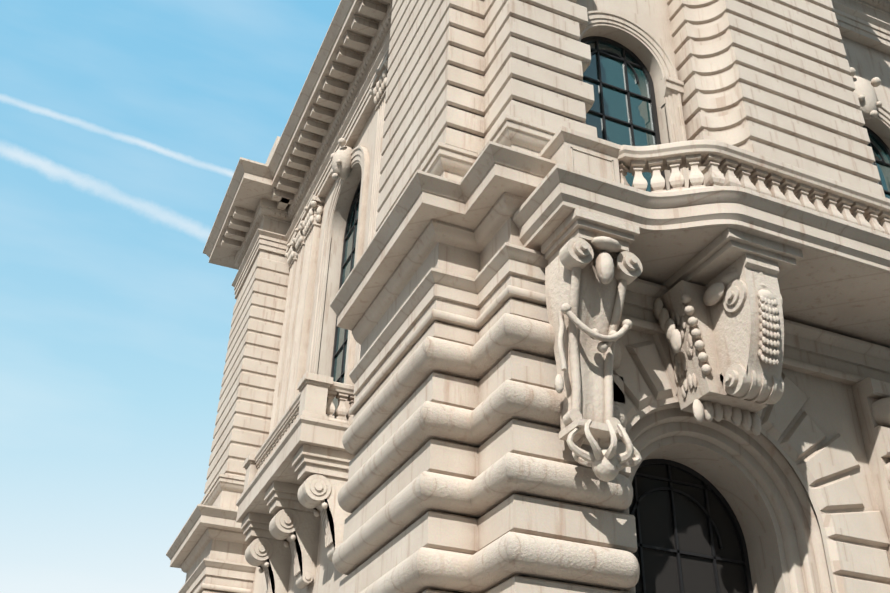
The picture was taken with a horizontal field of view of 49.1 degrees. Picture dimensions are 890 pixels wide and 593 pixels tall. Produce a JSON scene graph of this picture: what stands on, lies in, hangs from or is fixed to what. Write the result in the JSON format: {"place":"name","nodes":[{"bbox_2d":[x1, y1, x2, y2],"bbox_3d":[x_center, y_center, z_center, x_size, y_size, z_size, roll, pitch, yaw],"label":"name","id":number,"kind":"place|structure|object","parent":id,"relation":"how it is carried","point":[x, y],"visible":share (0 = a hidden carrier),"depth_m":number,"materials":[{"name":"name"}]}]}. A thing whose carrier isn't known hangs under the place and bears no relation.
{"place":"outdoors","nodes":[
{"label":"outdoors","id":0,"kind":"place"},
{"bbox_2d":[0,0,340,592],"label":"sky","id":1,"kind":"structure","parent":0,"point":[126,126],"materials":[{"name":"blue"}]},
{"bbox_2d":[227,136,288,475],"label":"wall grooves","id":2,"kind":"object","parent":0,"point":[272,256],"visible":0.11,"depth_m":29.56,"materials":[{"name":"stone"}]},
{"bbox_2d":[203,257,289,497],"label":"pier bands","id":3,"kind":"object","parent":2,"relation":"attached to","point":[227,421],"visible":0.73,"depth_m":29.04,"materials":[{"name":"stone"}]},
{"bbox_2d":[252,513,351,592],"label":"side wall","id":4,"kind":"structure","parent":0,"point":[329,577],"depth_m":19.95,"materials":[{"name":"stone"}]},
{"bbox_2d":[241,512,291,592],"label":"side console","id":5,"kind":"object","parent":4,"relation":"attached to","point":[268,553],"visible":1,"depth_m":22.13,"materials":[{"name":"stone"}]},
{"bbox_2d":[236,423,346,522],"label":"balcony slab","id":6,"kind":"structure","parent":4,"relation":"attached to","point":[317,436],"depth_m":19.58,"materials":[{"name":"stone"}]},
{"bbox_2d":[236,415,349,513],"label":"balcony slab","id":7,"kind":"structure","parent":6,"relation":"on","point":[288,474],"depth_m":20.18,"materials":[{"name":"stone"}]},
{"bbox_2d":[240,454,257,496],"bbox_3d":[-4.515,4.368,23.240,0.580,1.000,0.580,14,-34,-19],"label":"balustrade pedestal","id":8,"kind":"object","parent":7,"relation":"on","point":[250,466],"visible":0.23,"depth_m":23.14,"materials":[{"name":"stone"}]},
{"bbox_2d":[254,392,300,477],"bbox_3d":[-3.584,3.254,21.418,0.320,1.000,4.220,14,-34,-19],"label":"balcony rail","id":9,"kind":"object","parent":7,"relation":"on","point":[279,432],"visible":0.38,"depth_m":21.57,"materials":[{"name":"stone"}]},
{"bbox_2d":[294,372,332,423],"bbox_3d":[-2.654,2.139,19.595,0.580,1.000,0.580,14,-34,-19],"label":"balustrade pedestal","id":10,"kind":"object","parent":7,"relation":"on","point":[312,388],"visible":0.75,"depth_m":19.49,"materials":[{"name":"stone"}]},
{"bbox_2d":[326,381,353,424],"bbox_3d":[-2.113,2.274,19.789,0.740,1.000,0.320,14,-34,-19],"label":"balcony rail","id":11,"kind":"object","parent":7,"relation":"on","point":[342,392],"visible":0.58,"depth_m":19.78,"materials":[{"name":"stone"}]},
{"bbox_2d":[264,481,320,588],"bbox_3d":[-3.262,5.039,20.490,1.120,1.997,0.740,14,-34,-19],"label":"side console","id":12,"kind":"object","parent":4,"relation":"attached to","point":[294,522],"visible":1,"depth_m":20.43,"materials":[{"name":"stone"}]},
{"bbox_2d":[292,444,354,560],"bbox_3d":[-2.404,4.011,18.808,1.120,1.997,0.740,14,-34,-19],"label":"side console","id":13,"kind":"object","parent":4,"relation":"attached to","point":[322,474],"visible":0.92,"depth_m":18.80,"materials":[{"name":"stone"}]},
{"bbox_2d":[304,106,376,385],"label":"side wall","id":14,"kind":"structure","parent":4,"relation":"on","point":[366,139],"depth_m":25.69,"materials":[{"name":"stone"}]},
{"bbox_2d":[269,260,296,434],"bbox_3d":[-4.767,2.651,27.768,0.200,8.700,0.620,14,-34,-19],"label":"pilaster","id":15,"kind":"object","parent":14,"relation":"attached to","point":[281,360],"visible":0.33,"depth_m":28.37,"materials":[{"name":"stone"}]},
{"bbox_2d":[285,237,297,268],"bbox_3d":[-4.739,-1.313,30.206,0.415,0.705,0.900,14,-34,-19],"label":"carved ornament","id":16,"kind":"object","parent":15,"relation":"on","point":[291,255],"visible":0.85,"depth_m":30.01,"materials":[{"name":"stone"}]},
{"bbox_2d":[277,245,304,422],"bbox_3d":[-4.407,2.220,27.064,0.200,8.700,0.620,14,-34,-19],"label":"pilaster","id":17,"kind":"object","parent":14,"relation":"attached to","point":[283,397],"visible":0.25,"depth_m":27.68,"materials":[{"name":"stone"}]},
{"bbox_2d":[293,225,304,253],"bbox_3d":[-4.380,-1.743,29.502,0.415,0.705,0.900,14,-34,-19],"label":"carved ornament","id":18,"kind":"object","parent":17,"relation":"on","point":[298,239],"visible":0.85,"depth_m":29.33,"materials":[{"name":"stone"}]},
{"bbox_2d":[285,225,320,411],"bbox_3d":[-3.958,1.724,26.062,0.260,8.500,0.970,14,-34,-19],"label":"pilaster","id":19,"kind":"object","parent":14,"relation":"attached to","point":[300,342],"visible":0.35,"depth_m":26.60,"materials":[{"name":"stone"}]},
{"bbox_2d":[300,195,324,240],"bbox_3d":[-3.942,-2.240,28.495,0.450,0.900,1.250,14,-34,-19],"label":"carved ornament","id":20,"kind":"object","parent":14,"relation":"attached to","point":[311,217],"visible":0.96,"depth_m":28.21,"materials":[{"name":"stone"}]},
{"bbox_2d":[308,146,368,420],"bbox_3d":[-2.667,0.103,23.813,0.150,8.921,3.440,14,-34,-19],"label":"window surround","id":21,"kind":"object","parent":14,"relation":"attached to","point":[360,155],"visible":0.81,"depth_m":24.80,"materials":[{"name":"stone"}]},
{"bbox_2d":[330,138,352,179],"bbox_3d":[-2.779,-3.542,25.986,0.490,1.120,0.895,14,-34,-19],"label":"carved ornament","id":22,"kind":"object","parent":21,"relation":"attached to","point":[340,158],"visible":0.98,"depth_m":25.76,"materials":[{"name":"stone"}]},
{"bbox_2d":[331,180,360,415],"bbox_3d":[-2.268,0.382,23.846,0.070,8.500,2.600,14,-34,-19],"label":"side window frame","id":23,"kind":"object","parent":14,"relation":"attached to","point":[346,236],"visible":0.33,"depth_m":25.61,"materials":[{"name":"black metal"}]},
{"bbox_2d":[333,186,360,417],"bbox_3d":[-2.255,0.386,23.851,0.001,8.500,2.600,14,-34,-19],"label":"side window glass","id":24,"kind":"object","parent":23,"relation":"attached to","point":[341,331],"depth_m":24.75,"materials":[{"name":"teal glass"}]},
{"bbox_2d":[348,97,385,424],"bbox_3d":[-1.522,-1.195,21.292,0.260,8.500,0.970,14,-34,-19],"label":"pilaster","id":25,"kind":"object","parent":14,"relation":"attached to","point":[374,192],"visible":0.17,"depth_m":22.34,"materials":[{"name":"stone"}]},
{"bbox_2d":[369,53,389,110],"bbox_3d":[-1.506,-5.159,23.725,0.450,0.900,1.250,14,-34,-19],"label":"carved ornament","id":26,"kind":"object","parent":14,"relation":"attached to","point":[378,87],"visible":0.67,"depth_m":23.65,"materials":[{"name":"stone"}]},
{"bbox_2d":[203,0,889,298],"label":"entablature","id":27,"kind":"structure","parent":14,"relation":"attached to","point":[252,184],"depth_m":28.06,"materials":[{"name":"stone"}]},
{"bbox_2d":[220,0,392,250],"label":"modillions","id":28,"kind":"object","parent":27,"relation":"attached to","point":[296,168],"visible":0.88,"depth_m":27.70,"materials":[{"name":"stone"}]},
{"bbox_2d":[237,0,889,262],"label":"egg and dart","id":29,"kind":"object","parent":27,"relation":"on","point":[361,74],"visible":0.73,"depth_m":27.89,"materials":[{"name":"stone"}]},
{"bbox_2d":[448,11,484,138],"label":"wall grooves","id":30,"kind":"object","parent":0,"point":[467,90],"depth_m":15.60,"materials":[{"name":"stone"}]},
{"bbox_2d":[376,0,596,231],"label":"pier bands","id":31,"kind":"object","parent":30,"relation":"attached to","point":[426,60],"visible":0.92,"depth_m":16.03,"materials":[{"name":"stone"}]},
{"bbox_2d":[339,298,636,592],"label":"wall","id":32,"kind":"structure","parent":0,"point":[529,515],"depth_m":12.04,"materials":[{"name":"stone"}]},
{"bbox_2d":[330,114,629,414],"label":"cornice","id":33,"kind":"structure","parent":32,"relation":"on","point":[445,245],"depth_m":13.82,"materials":[{"name":"stone"}]},
{"bbox_2d":[332,313,639,592],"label":"rounded stone bands","id":34,"kind":"object","parent":32,"relation":"on","point":[505,557],"visible":0.83,"depth_m":11.77,"materials":[{"name":"stone"}]},
{"bbox_2d":[512,0,583,122],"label":"wall grooves","id":35,"kind":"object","parent":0,"point":[552,70],"depth_m":15.27,"materials":[{"name":"stone"}]},
{"bbox_2d":[576,0,685,190],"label":"bay wall","id":36,"kind":"structure","parent":0,"point":[651,17],"depth_m":18.59,"materials":[{"name":"beige stone"}]},
{"bbox_2d":[581,36,666,189],"bbox_3d":[3.071,-2.327,16.958,1.760,6.030,0.070,14,-34,-19],"label":"bay window frame","id":37,"kind":"object","parent":36,"relation":"in","point":[639,64],"visible":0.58,"depth_m":18.08,"materials":[{"name":"black metal"}]},
{"bbox_2d":[583,42,654,191],"bbox_3d":[3.065,-2.319,16.970,1.760,6.030,0.001,14,-34,-19],"label":"bay window glass","id":38,"kind":"object","parent":37,"relation":"in","point":[614,100],"visible":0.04,"depth_m":17.80,"materials":[{"name":"teal glass"}]},
{"bbox_2d":[579,11,690,187],"bbox_3d":[3.205,-2.610,16.782,2.360,6.330,0.124,14,-34,-19],"label":"window surround","id":39,"kind":"object","parent":36,"relation":"attached to","point":[649,43],"visible":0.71,"depth_m":18.21,"materials":[{"name":"beige stone"}]},
{"bbox_2d":[658,76,683,106],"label":"impost molding","id":40,"kind":"structure","parent":36,"relation":"attached to","point":[668,85],"depth_m":17.97,"materials":[{"name":"beige stone"}]},
{"bbox_2d":[684,6,709,131],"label":"wall grooves","id":41,"kind":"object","parent":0,"point":[702,111],"depth_m":17.93,"materials":[{"name":"stone"}]},
{"bbox_2d":[666,0,884,196],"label":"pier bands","id":42,"kind":"object","parent":41,"relation":"attached to","point":[794,89],"visible":0.46,"depth_m":17.98,"materials":[{"name":"stone"}]},
{"bbox_2d":[614,327,889,592],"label":"arch wall","id":43,"kind":"structure","parent":0,"point":[829,408],"depth_m":13.78,"materials":[{"name":"beige stone"}]},
{"bbox_2d":[630,459,752,592],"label":"window frame","id":44,"kind":"object","parent":43,"relation":"in","point":[705,487],"visible":0.56,"depth_m":13.35,"materials":[{"name":"black metal"}]},
{"bbox_2d":[629,465,746,592],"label":"window glass","id":45,"kind":"object","parent":44,"relation":"in","point":[660,567],"depth_m":13.19,"materials":[{"name":"black glass"}]},
{"bbox_2d":[627,402,831,592],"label":"arch molding","id":46,"kind":"structure","parent":43,"relation":"attached to","point":[751,477],"depth_m":13.19,"materials":[{"name":"beige stone"}]},
{"bbox_2d":[653,228,802,435],"bbox_3d":[3.873,0.563,12.819,1.580,2.220,1.580,14,-34,-19],"label":"corbel","id":47,"kind":"object","parent":46,"relation":"attached to","point":[737,274],"visible":0.96,"depth_m":12.63,"materials":[{"name":"stone"}]},
{"bbox_2d":[523,201,889,347],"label":"balcony slab","id":48,"kind":"structure","parent":47,"relation":"on","point":[826,300],"depth_m":13.70,"materials":[{"name":"stone"}]},
{"bbox_2d":[550,141,619,182],"bbox_3d":[1.822,-1.449,13.508,0.930,0.830,0.990,14,-34,-19],"label":"balustrade pedestal","id":49,"kind":"object","parent":48,"relation":"on","point":[584,159],"visible":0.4,"depth_m":13.25,"materials":[{"name":"stone"}]},
{"bbox_2d":[538,126,621,158],"bbox_3d":[1.842,-1.892,13.760,1.020,0.190,1.035,14,-34,-19],"label":"pedestal cap","id":50,"kind":"object","parent":49,"relation":"on","point":[557,140],"visible":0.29,"depth_m":13.37,"materials":[{"name":"stone"}]},
{"bbox_2d":[541,208,642,481],"bbox_3d":[1.870,0.625,11.925,1.100,3.386,0.960,14,-34,-19],"label":"carved corbel","id":51,"kind":"object","parent":48,"relation":"attached to","point":[593,268],"visible":1,"depth_m":12.09,"materials":[{"name":"stone"}]},
{"bbox_2d":[512,163,889,288],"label":"front balcony slab edge","id":52,"kind":"object","parent":48,"relation":"on","point":[555,187],"visible":0.77,"depth_m":12.76,"materials":[{"name":"stone"}]},
{"bbox_2d":[617,140,889,234],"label":"balustrade","id":53,"kind":"object","parent":48,"relation":"on","point":[803,188],"visible":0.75,"depth_m":13.52,"materials":[{"name":"stone"}]},
{"bbox_2d":[661,280,767,421],"bbox_3d":[3.682,0.771,13.208,1.360,1.630,0.620,14,-34,-19],"label":"keystone console wedge","id":54,"kind":"object","parent":47,"relation":"attached to","point":[693,381],"visible":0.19,"depth_m":12.85,"materials":[{"name":"beige stone"}]},
{"bbox_2d":[619,278,889,385],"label":"under balcony architrave","id":55,"kind":"object","parent":46,"relation":"on","point":[824,354],"visible":0.44,"depth_m":14.38,"materials":[{"name":"stone"}]},
{"bbox_2d":[851,377,889,557],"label":"spandrel courses","id":56,"kind":"object","parent":46,"relation":"attached to","point":[868,392],"visible":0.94,"depth_m":13.83,"materials":[{"name":"stone"}]},
{"bbox_2d":[871,397,889,482],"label":"spandrel cushions","id":57,"kind":"object","parent":56,"relation":"attached to","point":[880,408],"visible":0.98,"depth_m":13.92,"materials":[{"name":"stone"}]},
{"bbox_2d":[613,333,889,592],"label":"arch voussoirs","id":58,"kind":"object","parent":43,"relation":"attached to","point":[833,456],"visible":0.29,"depth_m":13.10,"materials":[{"name":"beige stone"}]},
{"bbox_2d":[718,0,805,489],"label":"pier","id":59,"kind":"structure","parent":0,"point":[742,101],"depth_m":17.46,"materials":[{"name":"stone"}]},
{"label":"pier cushions","id":60,"kind":"object","parent":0,"visible":0},
{"bbox_2d":[201,589,227,592],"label":"wall","id":61,"kind":"structure","parent":60,"relation":"on","point":[207,591],"depth_m":24.82,"materials":[{"name":"stone"}]},
{"bbox_2d":[166,473,255,592],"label":"cornice","id":62,"kind":"structure","parent":61,"relation":"on","point":[207,548],"depth_m":25.60,"materials":[{"name":"stone"}]},
{"bbox_3d":[10.057,5.594,16.146,6.500,7.950,0.300,14,-34,-19],"label":"lower front wall","id":63,"kind":"object","parent":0,"visible":0},
{"bbox_2d":[840,36,889,148],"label":"front wall","id":64,"kind":"structure","parent":63,"relation":"on","point":[868,64],"depth_m":22.43,"materials":[{"name":"stone"}]},
{"bbox_2d":[849,67,881,118],"bbox_3d":[9.254,-4.382,21.390,0.929,1.314,0.358,14,-34,-19],"label":"carved ornament","id":65,"kind":"object","parent":64,"relation":"attached to","point":[869,102],"visible":0.81,"depth_m":21.27,"materials":[{"name":"stone"}]},
{"bbox_2d":[863,125,889,196],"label":"window frame","id":66,"kind":"object","parent":64,"relation":"attached to","point":[879,140],"visible":0.21,"depth_m":21.45,"materials":[{"name":"black metal"}]},
{"bbox_2d":[867,133,889,198],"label":"front window glass","id":67,"kind":"object","parent":66,"relation":"in","point":[884,171],"depth_m":21.24,"materials":[{"name":"teal glass"}]},
{"bbox_2d":[875,106,889,131],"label":"window surround","id":68,"kind":"object","parent":64,"relation":"attached to","point":[883,118],"visible":0.17,"depth_m":21.49,"materials":[{"name":"stone"}]}
]}

